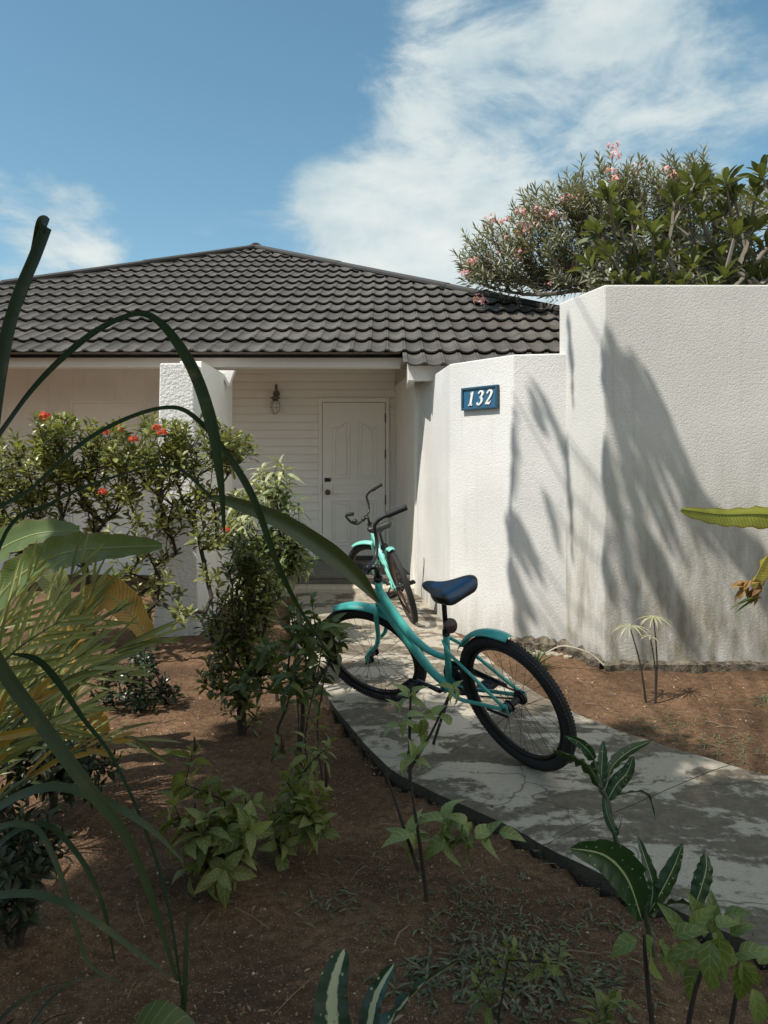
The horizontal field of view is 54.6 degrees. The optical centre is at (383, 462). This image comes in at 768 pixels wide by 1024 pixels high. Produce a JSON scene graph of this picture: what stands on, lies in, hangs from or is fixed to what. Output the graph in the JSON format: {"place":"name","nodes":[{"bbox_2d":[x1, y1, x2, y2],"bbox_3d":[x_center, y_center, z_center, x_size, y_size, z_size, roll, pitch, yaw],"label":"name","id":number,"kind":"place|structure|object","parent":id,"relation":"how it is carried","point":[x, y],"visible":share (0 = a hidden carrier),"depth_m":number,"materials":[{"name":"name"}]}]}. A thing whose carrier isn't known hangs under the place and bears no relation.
{"place":"outdoors","nodes":[
{"label":"outdoors","id":0,"kind":"place"},
{"bbox_2d":[0,574,767,1023],"bbox_3d":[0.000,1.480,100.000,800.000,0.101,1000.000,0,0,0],"label":"ground","id":1,"kind":"structure","parent":0,"point":[692,704],"depth_m":2.53,"materials":[{"name":"red soil"}]},
{"bbox_2d":[0,802,73,948],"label":"undergrowth shrub","id":2,"kind":"object","parent":1,"relation":"on","point":[29,864],"visible":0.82,"depth_m":2.21,"materials":[{"name":"green plant"}]},
{"bbox_2d":[0,975,104,1023],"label":"grass clump","id":3,"kind":"object","parent":1,"relation":"on","point":[20,1001],"visible":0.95,"depth_m":1.79,"materials":[{"name":"green plant"}]},
{"bbox_2d":[0,578,119,774],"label":"areca palm","id":4,"kind":"object","parent":1,"relation":"on","point":[23,667],"visible":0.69,"depth_m":2.64,"materials":[{"name":"green plant"}]},
{"bbox_2d":[0,713,125,822],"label":"undergrowth shrub","id":5,"kind":"object","parent":1,"relation":"on","point":[59,773],"visible":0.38,"depth_m":2.89,"materials":[{"name":"green plant"}]},
{"bbox_2d":[0,641,142,800],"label":"areca palm","id":6,"kind":"object","parent":1,"relation":"on","point":[13,734],"visible":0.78,"depth_m":2.44,"materials":[{"name":"green plant"}]},
{"bbox_2d":[0,533,154,818],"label":"areca palm","id":7,"kind":"object","parent":1,"relation":"on","point":[121,606],"visible":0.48,"depth_m":3.09,"materials":[{"name":"green plant"}]},
{"bbox_2d":[0,409,160,645],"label":"ixora shrub","id":8,"kind":"object","parent":1,"relation":"on","point":[43,453],"visible":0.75,"depth_m":5.71,"materials":[{"name":"green plant"}]},
{"bbox_2d":[0,518,161,748],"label":"banana plant","id":9,"kind":"object","parent":1,"relation":"on","point":[60,538],"visible":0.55,"depth_m":3.29,"materials":[{"name":"green plant"}]},
{"bbox_2d":[0,650,187,1012],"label":"spider lily","id":10,"kind":"object","parent":1,"relation":"on","point":[85,787],"visible":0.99,"depth_m":1.48,"materials":[{"name":"green plant"}]},
{"bbox_2d":[39,560,187,809],"bbox_3d":[-1.163,0.944,3.134,0.838,1.087,0.269,0,0,29],"label":"areca palm","id":11,"kind":"object","parent":1,"relation":"on","point":[99,592],"visible":0.54,"depth_m":3.13,"materials":[{"name":"green plant"}]},
{"bbox_2d":[89,646,183,713],"bbox_3d":[-1.472,1.268,4.391,0.536,0.456,0.389,0,0,0],"label":"dark shrub","id":12,"kind":"object","parent":1,"relation":"on","point":[139,699],"visible":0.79,"depth_m":4.37,"materials":[{"name":"green plant"}]},
{"bbox_2d":[133,1000,195,1023],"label":"taro plant","id":13,"kind":"object","parent":1,"relation":"on","point":[160,1012],"visible":1,"depth_m":1.44,"materials":[{"name":"green plant"}]},
{"bbox_2d":[100,410,259,655],"bbox_3d":[-1.547,0.551,5.544,1.218,1.898,0.908,0,0,0],"label":"ixora shrub","id":14,"kind":"object","parent":1,"relation":"on","point":[178,450],"visible":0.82,"depth_m":5.47,"materials":[{"name":"green plant"}]},
{"bbox_2d":[154,363,207,636],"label":"garden pillar","id":15,"kind":"structure","parent":1,"relation":"on","point":[176,387],"depth_m":6.25,"materials":[{"name":"white paint"}]},
{"bbox_2d":[0,215,378,660],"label":"crinum lily","id":16,"kind":"object","parent":1,"relation":"on","point":[331,554],"visible":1,"depth_m":1.31,"materials":[{"name":"green plant"}]},
{"bbox_2d":[154,736,273,909],"bbox_3d":[-0.576,1.218,2.550,0.427,0.519,0.476,0,0,0],"label":"broad leaved plant","id":17,"kind":"object","parent":1,"relation":"on","point":[225,836],"visible":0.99,"depth_m":2.46,"materials":[{"name":"green plant"}]},
{"bbox_2d":[193,528,287,735],"bbox_3d":[-0.771,0.908,3.977,0.523,1.120,0.445,0,0,0],"label":"croton bush","id":18,"kind":"object","parent":1,"relation":"on","point":[250,614],"visible":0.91,"depth_m":3.91,"materials":[{"name":"green plant"}]},
{"bbox_2d":[228,633,296,761],"bbox_3d":[-0.580,1.132,3.604,0.354,0.654,0.321,0,0,0],"label":"leafy sapling","id":19,"kind":"object","parent":1,"relation":"on","point":[266,646],"visible":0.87,"depth_m":3.59,"materials":[{"name":"green plant"}]},
{"bbox_2d":[222,454,313,692],"bbox_3d":[-0.729,0.712,4.682,0.602,1.535,0.483,0,0,-8],"label":"pale leaved shrub","id":20,"kind":"object","parent":1,"relation":"on","point":[265,485],"visible":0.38,"depth_m":4.67,"materials":[{"name":"green plant"}]},
{"bbox_2d":[230,478,319,701],"bbox_3d":[-0.656,0.784,4.543,0.627,1.375,0.471,0,0,0],"label":"dark leaved shrub","id":21,"kind":"object","parent":1,"relation":"on","point":[287,552],"visible":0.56,"depth_m":4.51,"materials":[{"name":"green plant"}]},
{"bbox_2d":[0,243,559,618],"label":"bungalow","id":22,"kind":"object","parent":1,"relation":"on","point":[348,359],"visible":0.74,"depth_m":9.65,"materials":[{"name":"tile"}]},
{"bbox_2d":[270,384,279,414],"bbox_3d":[-1.400,-0.812,9.613,0.132,0.399,0.175,0,0,0],"label":"wall lamp","id":23,"kind":"object","parent":22,"relation":"attached to","point":[275,397],"visible":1,"depth_m":9.56,"materials":[{"name":"brown metal"}]},
{"bbox_2d":[319,398,388,554],"bbox_3d":[-0.391,0.212,9.639,0.917,2.095,0.124,0,0,0],"label":"door","id":24,"kind":"structure","parent":22,"relation":"in","point":[355,453],"depth_m":9.66,"materials":[{"name":"paint"}]},
{"bbox_2d":[257,735,340,871],"bbox_3d":[-0.309,1.265,2.794,0.313,0.478,0.409,0,0,0],"label":"broad leaved plant","id":25,"kind":"object","parent":1,"relation":"on","point":[304,821],"visible":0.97,"depth_m":2.69,"materials":[{"name":"green plant"}]},
{"bbox_2d":[265,623,345,784],"bbox_3d":[-0.336,1.046,3.193,0.335,0.722,0.177,0,0,-15],"label":"sapling","id":26,"kind":"object","parent":1,"relation":"on","point":[310,644],"visible":0.8,"depth_m":3.18,"materials":[{"name":"green plant"}]},
{"bbox_2d":[279,707,340,811],"bbox_3d":[-0.289,1.227,2.932,0.248,0.481,0.408,0,0,0],"label":"leafy sapling","id":27,"kind":"object","parent":1,"relation":"on","point":[311,764],"visible":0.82,"depth_m":2.85,"materials":[{"name":"green plant"}]},
{"bbox_2d":[271,591,355,774],"bbox_3d":[-0.317,1.031,3.323,0.394,0.865,0.435,0,0,0],"label":"leafy sapling","id":28,"kind":"object","parent":1,"relation":"on","point":[304,630],"visible":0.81,"depth_m":3.31,"materials":[{"name":"green plant"}]},
{"bbox_2d":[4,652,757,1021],"bbox_3d":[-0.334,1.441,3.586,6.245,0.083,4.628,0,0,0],"label":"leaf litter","id":29,"kind":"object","parent":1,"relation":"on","point":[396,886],"visible":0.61,"depth_m":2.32,"materials":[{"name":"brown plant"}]},
{"bbox_2d":[2,630,767,1023],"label":"gravel crumbs","id":30,"kind":"object","parent":1,"relation":"on","point":[340,886],"visible":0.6,"depth_m":2.37,"materials":[{"name":"brown gravel"}]},
{"bbox_2d":[3,690,767,1023],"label":"fallen twigs","id":31,"kind":"object","parent":1,"relation":"on","point":[355,874],"visible":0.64,"depth_m":2.34,"materials":[{"name":"brown wood"}]},
{"bbox_2d":[314,949,459,1023],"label":"white ribbed dumb cane","id":32,"kind":"object","parent":1,"relation":"on","point":[331,1004],"visible":1,"depth_m":1.53,"materials":[{"name":"green plant"}]},
{"bbox_2d":[96,690,767,1023],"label":"weeds","id":33,"kind":"object","parent":1,"relation":"on","point":[547,975],"visible":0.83,"depth_m":2.15,"materials":[{"name":"green plant"}]},
{"bbox_2d":[380,680,525,901],"bbox_3d":[0.230,1.115,2.503,0.490,0.737,0.279,0,0,0],"label":"sapling","id":34,"kind":"object","parent":1,"relation":"on","point":[410,833],"visible":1,"depth_m":2.48,"materials":[{"name":"green plant"}]},
{"bbox_2d":[410,353,571,658],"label":"wall","id":35,"kind":"structure","parent":1,"relation":"on","point":[491,502],"depth_m":5.92,"materials":[{"name":"white paint"}]},
{"bbox_2d":[461,384,498,410],"bbox_3d":[0.781,-0.523,6.069,0.033,0.188,0.403,0,0,-39],"label":"number plate","id":36,"kind":"object","parent":35,"relation":"attached to","point":[480,397],"visible":1,"depth_m":6.05,"materials":[{"name":"blue metal"}]},
{"bbox_2d":[467,935,572,1023],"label":"seedling","id":37,"kind":"object","parent":1,"relation":"on","point":[535,973],"visible":1,"depth_m":1.84,"materials":[{"name":"green plant"}]},
{"bbox_2d":[524,644,556,667],"bbox_3d":[1.102,1.361,5.262,0.278,0.189,0.278,0,0,-43],"label":"spiky rosette","id":38,"kind":"object","parent":1,"relation":"on","point":[538,657],"visible":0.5,"depth_m":5.25,"materials":[{"name":"green plant"}]},
{"bbox_2d":[546,645,603,665],"bbox_3d":[1.327,1.338,5.178,0.400,0.118,0.022,0,0,21],"label":"dry root","id":39,"kind":"object","parent":1,"relation":"on","point":[575,648],"visible":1,"depth_m":5.17,"materials":[{"name":"beige wood"}]},
{"bbox_2d":[553,735,655,843],"bbox_3d":[0.713,1.100,2.356,0.404,0.436,0.175,0,0,-8],"label":"dumb cane","id":40,"kind":"object","parent":1,"relation":"on","point":[600,772],"visible":0.96,"depth_m":2.37,"materials":[{"name":"green plant"}]},
{"bbox_2d":[570,987,642,1023],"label":"seedling","id":41,"kind":"object","parent":1,"relation":"on","point":[613,999],"visible":1,"depth_m":1.74,"materials":[{"name":"green plant"}]},
{"bbox_2d":[448,142,767,307],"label":"oleander tree","id":42,"kind":"object","parent":1,"relation":"on","point":[581,200],"visible":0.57,"depth_m":8.98,"materials":[{"name":"green plant"}]},
{"bbox_2d":[608,623,651,702],"bbox_3d":[1.485,1.224,4.511,0.261,0.473,0.233,0,0,0],"label":"umbrella seedling","id":43,"kind":"object","parent":1,"relation":"on","point":[643,683],"visible":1,"depth_m":4.52,"materials":[{"name":"green plant"}]},
{"bbox_2d":[570,836,712,957],"bbox_3d":[0.670,1.120,1.944,0.416,0.349,0.214,0,0,0],"label":"dumb cane","id":44,"kind":"object","parent":1,"relation":"on","point":[621,868],"visible":0.95,"depth_m":1.93,"materials":[{"name":"green plant"}]},
{"bbox_2d":[636,615,672,703],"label":"umbrella seedling","id":45,"kind":"object","parent":1,"relation":"on","point":[653,617],"visible":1,"depth_m":4.50,"materials":[{"name":"green plant"}]},
{"bbox_2d":[560,285,767,673],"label":"tall wall","id":46,"kind":"structure","parent":1,"relation":"on","point":[666,404],"depth_m":5.22,"materials":[{"name":"paint"}]},
{"bbox_2d":[566,154,767,284],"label":"frangipani tree","id":47,"kind":"object","parent":1,"relation":"on","point":[691,190],"visible":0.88,"depth_m":6.35,"materials":[{"name":"green plant"}]},
{"bbox_2d":[578,225,767,295],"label":"hedge shrub","id":48,"kind":"object","parent":1,"relation":"on","point":[663,274],"visible":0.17,"depth_m":6.69,"materials":[{"name":"green plant"}]},
{"bbox_2d":[611,890,767,1023],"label":"broad leaved sapling","id":49,"kind":"object","parent":1,"relation":"on","point":[716,956],"visible":1,"depth_m":1.64,"materials":[{"name":"green plant"}]},
{"bbox_2d":[680,506,767,612],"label":"banana plant","id":50,"kind":"object","parent":1,"relation":"on","point":[756,517],"visible":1,"depth_m":4.25,"materials":[{"name":"green plant"}]},
{"bbox_2d":[0,0,767,304],"label":"sky","id":51,"kind":"structure","parent":0,"point":[368,133],"materials":[{"name":"blue"}]},
{"bbox_2d":[290,593,767,970],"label":"path","id":52,"kind":"structure","parent":0,"point":[728,832],"depth_m":3.27,"materials":[{"name":"concrete"}]},
{"bbox_2d":[345,483,417,623],"bbox_3d":[-0.031,0.850,7.018,0.541,1.191,1.695,-18,3,-10],"label":"bicycle","id":53,"kind":"object","parent":52,"relation":"on","point":[389,560],"visible":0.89,"depth_m":6.79,"materials":[{"name":"metal"}]},
{"bbox_2d":[320,504,576,771],"bbox_3d":[0.226,0.858,3.793,0.537,1.160,1.753,-24,14,-33],"label":"bicycle","id":54,"kind":"object","parent":52,"relation":"on","point":[385,613],"visible":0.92,"depth_m":3.58,"materials":[{"name":"metal"}]}
]}

